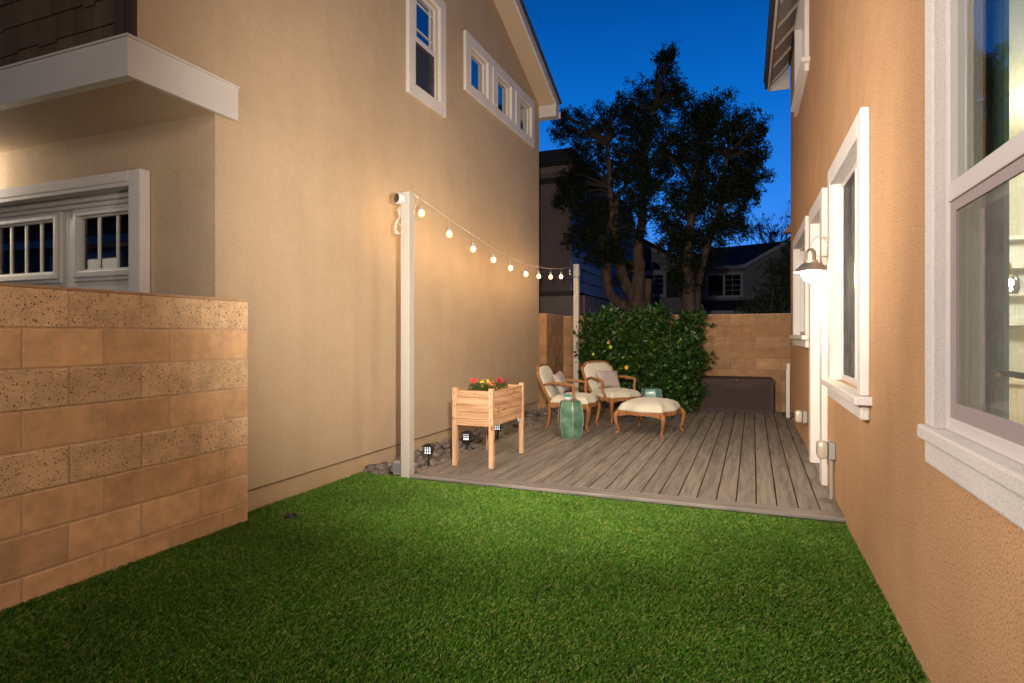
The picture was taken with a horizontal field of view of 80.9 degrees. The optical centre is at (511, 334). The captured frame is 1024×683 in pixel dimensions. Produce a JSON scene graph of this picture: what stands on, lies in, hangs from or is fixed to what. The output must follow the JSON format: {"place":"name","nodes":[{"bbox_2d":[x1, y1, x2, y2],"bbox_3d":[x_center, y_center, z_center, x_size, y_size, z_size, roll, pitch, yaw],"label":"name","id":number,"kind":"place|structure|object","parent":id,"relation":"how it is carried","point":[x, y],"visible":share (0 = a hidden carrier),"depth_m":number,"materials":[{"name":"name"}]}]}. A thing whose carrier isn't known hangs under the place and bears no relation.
{"place":"outdoors","nodes":[
{"label":"outdoors","id":0,"kind":"place"},
{"bbox_2d":[0,0,561,511],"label":"tan house","id":1,"kind":"structure","parent":0,"point":[268,158],"depth_m":5.01,"materials":[{"name":"paint"}]},
{"bbox_2d":[0,191,127,290],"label":"garage door","id":2,"kind":"structure","parent":1,"relation":"in","point":[67,216],"depth_m":4.80,"materials":[{"name":"white paint"}]},
{"bbox_2d":[406,0,445,117],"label":"window","id":3,"kind":"structure","parent":1,"relation":"in","point":[420,14],"depth_m":6.78,"materials":[{"name":"paint"}]},
{"bbox_2d":[463,30,534,147],"bbox_3d":[-0.137,-3.487,8.799,0.111,0.755,2.570,0,0,22],"label":"window","id":4,"kind":"structure","parent":1,"relation":"in","point":[495,101],"depth_m":8.49,"materials":[{"name":"paint"}]},
{"bbox_2d":[388,433,506,476],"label":"rock bed soil","id":5,"kind":"object","parent":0,"point":[389,472],"depth_m":5.61,"materials":[{"name":"brown soil"}]},
{"bbox_2d":[393,460,400,474],"bbox_3d":[-1.056,1.238,5.598,0.090,0.125,0.076,0,0,22],"label":"junction box","id":6,"kind":"object","parent":5,"relation":"on","point":[397,467],"visible":0.8,"depth_m":5.56,"materials":[{"name":"grey"}]},
{"bbox_2d":[421,443,435,465],"bbox_3d":[-0.813,1.209,5.854,0.124,0.302,0.124,0,0,10],"label":"path light","id":7,"kind":"object","parent":5,"relation":"on","point":[428,449],"visible":0.97,"depth_m":5.82,"materials":[{"name":"black plastic"}]},
{"bbox_2d":[363,406,557,474],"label":"lava rocks","id":8,"kind":"object","parent":5,"relation":"on","point":[442,451],"visible":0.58,"depth_m":6.79,"materials":[{"name":"grey stone"}]},
{"bbox_2d":[460,430,473,449],"bbox_3d":[-0.494,1.199,6.567,0.124,0.302,0.124,0,0,10],"label":"path light","id":9,"kind":"object","parent":8,"relation":"on","point":[466,435],"visible":0.98,"depth_m":6.54,"materials":[{"name":"black metal"}]},
{"bbox_2d":[495,424,501,439],"bbox_3d":[-0.171,1.199,7.278,0.124,0.302,0.124,0,0,10],"label":"path light","id":10,"kind":"object","parent":5,"relation":"on","point":[498,427],"visible":0.58,"depth_m":7.26,"materials":[{"name":"black"}]},
{"bbox_2d":[0,471,929,682],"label":"turf base","id":11,"kind":"object","parent":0,"point":[524,675],"visible":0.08,"depth_m":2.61,"materials":[{"name":"green plant"}]},
{"bbox_2d":[0,282,248,612],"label":"garden wall","id":12,"kind":"structure","parent":11,"relation":"on","point":[123,428],"depth_m":3.29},
{"bbox_2d":[284,513,298,519],"bbox_3d":[-1.565,1.292,4.252,0.100,0.036,0.100,0,0,22],"label":"drain cap","id":13,"kind":"object","parent":11,"relation":"on","point":[291,515],"visible":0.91,"depth_m":4.25,"materials":[{"name":"black plastic"}]},
{"bbox_2d":[401,191,413,477],"bbox_3d":[-0.955,0.010,5.486,0.090,2.620,0.090,0,0,22],"label":"post","id":14,"kind":"object","parent":11,"relation":"on","point":[407,338],"visible":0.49,"depth_m":5.45,"materials":[{"name":"paint"}]},
{"bbox_2d":[394,206,400,234],"bbox_3d":[-1.036,-1.057,5.539,0.104,0.274,0.060,0,0,22],"label":"cable coil","id":15,"kind":"object","parent":14,"relation":"hanging from","point":[395,227],"visible":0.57,"depth_m":5.53,"materials":[{"name":"grey plastic"}]},
{"bbox_2d":[394,192,404,204],"bbox_3d":[-1.020,-1.235,5.427,0.082,0.110,0.110,0,0,-43],"label":"security camera","id":16,"kind":"object","parent":14,"relation":"attached to","point":[399,198],"visible":1,"depth_m":5.39,"materials":[{"name":"grey plastic"}]},
{"bbox_2d":[414,193,573,277],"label":"string lights","id":17,"kind":"object","parent":14,"relation":"hanging from","point":[473,243],"visible":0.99,"depth_m":7.07,"materials":[{"name":"beige glass"}]},
{"bbox_2d":[539,148,633,315],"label":"dark neighbour house","id":18,"kind":"structure","parent":0,"point":[556,294],"depth_m":14.51,"materials":[{"name":"paint"}]},
{"bbox_2d":[523,0,790,256],"label":"sky","id":19,"kind":"structure","parent":0,"point":[589,47],"materials":[{"name":"blue"}]},
{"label":"ground","id":20,"kind":"structure","parent":0,"visible":0},
{"bbox_2d":[539,313,562,408],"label":"side wall","id":21,"kind":"structure","parent":20,"relation":"on","point":[551,340],"depth_m":10.48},
{"bbox_2d":[573,264,579,391],"bbox_3d":[1.138,0.045,10.462,0.111,2.550,0.120,0,0,22],"label":"post","id":22,"kind":"object","parent":20,"relation":"on","point":[576,296],"visible":0.92,"depth_m":10.41,"materials":[{"name":"paint"}]},
{"bbox_2d":[546,40,692,312],"bbox_3d":[2.384,-2.547,13.525,3.414,7.735,2.607,0,0,22],"label":"evergreen tree","id":23,"kind":"object","parent":20,"relation":"on","point":[643,124],"visible":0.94,"depth_m":13.24,"materials":[{"name":"green plant"}]},
{"bbox_2d":[411,404,845,523],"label":"deck","id":24,"kind":"structure","parent":20,"relation":"on","point":[755,463],"depth_m":5.75,"materials":[{"name":"grey"}]},
{"bbox_2d":[452,381,523,468],"bbox_3d":[-0.222,0.877,6.058,0.425,0.745,0.832,0,0,22],"label":"raised planter","id":25,"kind":"object","parent":24,"relation":"on","point":[490,409],"visible":0.96,"depth_m":5.74,"materials":[{"name":"brown wood"}]},
{"bbox_2d":[468,378,493,390],"bbox_3d":[-0.307,0.497,5.942,0.276,0.137,0.265,0,0,44],"label":"flower plant","id":26,"kind":"object","parent":25,"relation":"in","point":[480,385],"visible":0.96,"depth_m":5.93,"materials":[{"name":"green plant"}]},
{"bbox_2d":[492,377,507,389],"bbox_3d":[-0.127,0.506,6.193,0.207,0.137,0.197,0,0,22],"label":"flower plant","id":27,"kind":"object","parent":25,"relation":"on","point":[499,382],"visible":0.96,"depth_m":6.19,"materials":[{"name":"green plant"}]},
{"bbox_2d":[536,363,600,431],"bbox_3d":[0.762,0.826,8.131,0.791,0.866,0.673,0,0,22],"label":"armchair","id":28,"kind":"object","parent":24,"relation":"on","point":[544,374],"visible":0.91,"depth_m":7.99,"materials":[{"name":"beige fabric"}]},
{"bbox_2d":[552,370,568,393],"bbox_3d":[0.664,0.650,8.203,0.114,0.300,0.380,-26,-4,20],"label":"throw pillow","id":29,"kind":"object","parent":28,"relation":"on","point":[558,376],"visible":0.81,"depth_m":8.07,"materials":[{"name":"fabric"}]},
{"bbox_2d":[558,400,582,438],"bbox_3d":[0.719,1.026,7.362,0.331,0.448,0.287,0,0,25],"label":"garden stool","id":30,"kind":"object","parent":24,"relation":"on","point":[570,418],"visible":0.98,"depth_m":7.25,"materials":[{"name":"green ceramic"}]},
{"bbox_2d":[562,394,572,400],"bbox_3d":[0.681,0.761,7.335,0.120,0.080,0.143,0,0,-13],"label":"succulent pot","id":31,"kind":"object","parent":30,"relation":"on","point":[567,397],"visible":1,"depth_m":7.30,"materials":[{"name":"white"}]},
{"bbox_2d":[581,360,642,422],"bbox_3d":[1.481,0.826,8.932,0.673,0.866,0.792,0,0,-30],"label":"armchair","id":32,"kind":"object","parent":24,"relation":"on","point":[612,396],"visible":0.88,"depth_m":8.90,"materials":[{"name":"beige fabric"}]},
{"bbox_2d":[595,370,620,387],"bbox_3d":[1.448,0.665,9.049,0.420,0.280,0.114,4,-25,-29],"label":"throw pillow","id":33,"kind":"object","parent":32,"relation":"on","point":[609,378],"visible":0.93,"depth_m":8.99,"materials":[{"name":"fabric"}]},
{"bbox_2d":[572,301,717,412],"bbox_3d":[2.163,0.363,10.025,2.419,1.892,0.967,0,0,22],"label":"lemon bush","id":34,"kind":"object","parent":24,"relation":"on","point":[617,347],"visible":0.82,"depth_m":9.82,"materials":[{"name":"green plant"}]},
{"bbox_2d":[613,397,685,438],"bbox_3d":[1.769,1.027,7.695,0.714,0.448,0.795,0,0,36],"label":"ottoman","id":35,"kind":"object","parent":24,"relation":"on","point":[659,408],"visible":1,"depth_m":7.46,"materials":[{"name":"beige fabric"}]},
{"bbox_2d":[641,388,661,418],"bbox_3d":[2.109,1.026,9.067,0.331,0.448,0.287,0,0,22],"label":"garden stool","id":36,"kind":"object","parent":24,"relation":"on","point":[651,392],"visible":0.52,"depth_m":8.97,"materials":[{"name":"teal ceramic"}]},
{"bbox_2d":[701,375,773,413],"bbox_3d":[3.699,0.970,9.880,1.121,0.560,0.396,0,0,22],"label":"storage box","id":37,"kind":"object","parent":24,"relation":"on","point":[747,394],"visible":0.98,"depth_m":9.71,"materials":[{"name":"brown plastic"}]},
{"bbox_2d":[786,364,789,417],"bbox_3d":[4.231,0.841,9.216,0.048,0.817,0.302,0,0,22],"label":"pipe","id":38,"kind":"object","parent":24,"relation":"on","point":[788,391],"visible":1,"depth_m":9.08,"materials":[{"name":"grey plastic"}]},
{"bbox_2d":[563,313,790,411],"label":"back wall","id":39,"kind":"structure","parent":20,"relation":"on","point":[755,345],"depth_m":10.03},
{"bbox_2d":[633,237,790,314],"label":"grey neighbour house","id":40,"kind":"structure","parent":20,"relation":"on","point":[728,286],"depth_m":22.98,"materials":[{"name":"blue paint"}]},
{"bbox_2d":[644,272,665,296],"bbox_3d":[5.587,-1.975,23.584,0.900,0.950,0.056,0,0,22],"label":"window","id":41,"kind":"structure","parent":40,"relation":"in","point":[658,282],"depth_m":23.52,"materials":[{"name":"grey glass"}]},
{"bbox_2d":[705,272,742,298],"bbox_3d":[8.093,-1.890,22.901,1.360,0.980,0.056,0,0,22],"label":"window","id":42,"kind":"structure","parent":40,"relation":"in","point":[726,284],"depth_m":22.88,"materials":[{"name":"grey glass"}]},
{"bbox_2d":[650,86,778,314],"bbox_3d":[4.176,-1.946,12.575,2.584,6.514,2.449,0,0,22],"label":"evergreen tree","id":43,"kind":"object","parent":20,"relation":"on","point":[737,184],"visible":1,"depth_m":12.37,"materials":[{"name":"green plant"}]},
{"bbox_2d":[727,200,790,249],"bbox_3d":[11.000,-2.066,24.039,5.036,6.731,2.516,0,0,22],"label":"bare tree","id":44,"kind":"object","parent":20,"relation":"on","point":[771,236],"visible":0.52,"depth_m":24.13,"materials":[{"name":"brown plant"}]},
{"bbox_2d":[734,234,790,313],"bbox_3d":[6.880,-0.739,15.157,2.705,4.115,1.616,0,0,-11],"label":"dark shrub tree","id":45,"kind":"object","parent":20,"relation":"on","point":[776,281],"visible":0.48,"depth_m":15.05,"materials":[{"name":"green plant"}]},
{"bbox_2d":[763,0,1023,682],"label":"orange house","id":46,"kind":"structure","parent":20,"relation":"on","point":[898,174],"depth_m":2.55,"materials":[{"name":"paint"}]},
{"bbox_2d":[789,216,808,347],"bbox_3d":[3.467,-0.560,7.153,0.175,1.390,1.920,0,0,21],"label":"window","id":47,"kind":"structure","parent":46,"relation":"in","point":[800,336],"depth_m":7.82,"materials":[{"name":"paint"}]},
{"bbox_2d":[794,410,806,422],"bbox_3d":[3.193,0.899,6.637,0.125,0.138,0.112,0,0,21],"label":"outlet box","id":48,"kind":"object","parent":46,"relation":"attached to","point":[800,416],"visible":1,"depth_m":6.59,"materials":[{"name":"beige plastic"}]},
{"bbox_2d":[791,0,809,116],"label":"window","id":49,"kind":"structure","parent":46,"relation":"in","point":[801,56],"depth_m":7.19,"materials":[{"name":"paint"}]},
{"bbox_2d":[793,236,827,282],"bbox_3d":[2.428,-0.612,4.864,0.270,0.376,0.260,0,0,21],"label":"wall lamp","id":50,"kind":"object","parent":46,"relation":"attached to","point":[811,268],"visible":0.9,"depth_m":4.82,"materials":[{"name":"silver metal"}]},
{"bbox_2d":[816,440,835,498],"bbox_3d":[2.401,1.030,4.595,0.125,0.440,0.112,0,0,21],"label":"outlet box","id":51,"kind":"object","parent":46,"relation":"attached to","point":[824,449],"visible":1,"depth_m":4.56,"materials":[{"name":"beige plastic"}]},
{"bbox_2d":[821,106,871,419],"bbox_3d":[2.222,-0.393,3.946,0.175,1.725,1.520,0,0,21],"label":"window","id":52,"kind":"structure","parent":46,"relation":"in","point":[849,172],"depth_m":4.03,"materials":[{"name":"paint"}]},
{"bbox_2d":[917,0,1023,529],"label":"window","id":53,"kind":"structure","parent":46,"relation":"in","point":[982,452],"depth_m":1.97,"materials":[{"name":"paint"}]},
{"bbox_2d":[987,0,1008,419],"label":"curtain","id":54,"kind":"object","parent":46,"relation":"hanging from","point":[997,201],"visible":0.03,"depth_m":2.06,"materials":[{"name":"white fabric"}]},
{"bbox_2d":[993,369,1023,378],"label":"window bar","id":55,"kind":"object","parent":46,"relation":"attached to","point":[1012,374],"depth_m":1.79,"materials":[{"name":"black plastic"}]},
{"bbox_2d":[1009,235,1023,325],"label":"kitchen cabinet","id":56,"kind":"object","parent":46,"relation":"attached to","point":[1016,296],"visible":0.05,"depth_m":5.12,"materials":[{"name":"white"}]},
{"bbox_2d":[1009,377,1023,423],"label":"counter","id":57,"kind":"object","parent":46,"relation":"in","point":[1016,399],"depth_m":4.80,"materials":[{"name":"beige"}]},
{"bbox_2d":[1009,263,1023,292],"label":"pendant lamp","id":58,"kind":"object","parent":46,"relation":"hanging from","point":[1011,282],"visible":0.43,"depth_m":3.67,"materials":[{"name":"white plastic"}]}
]}

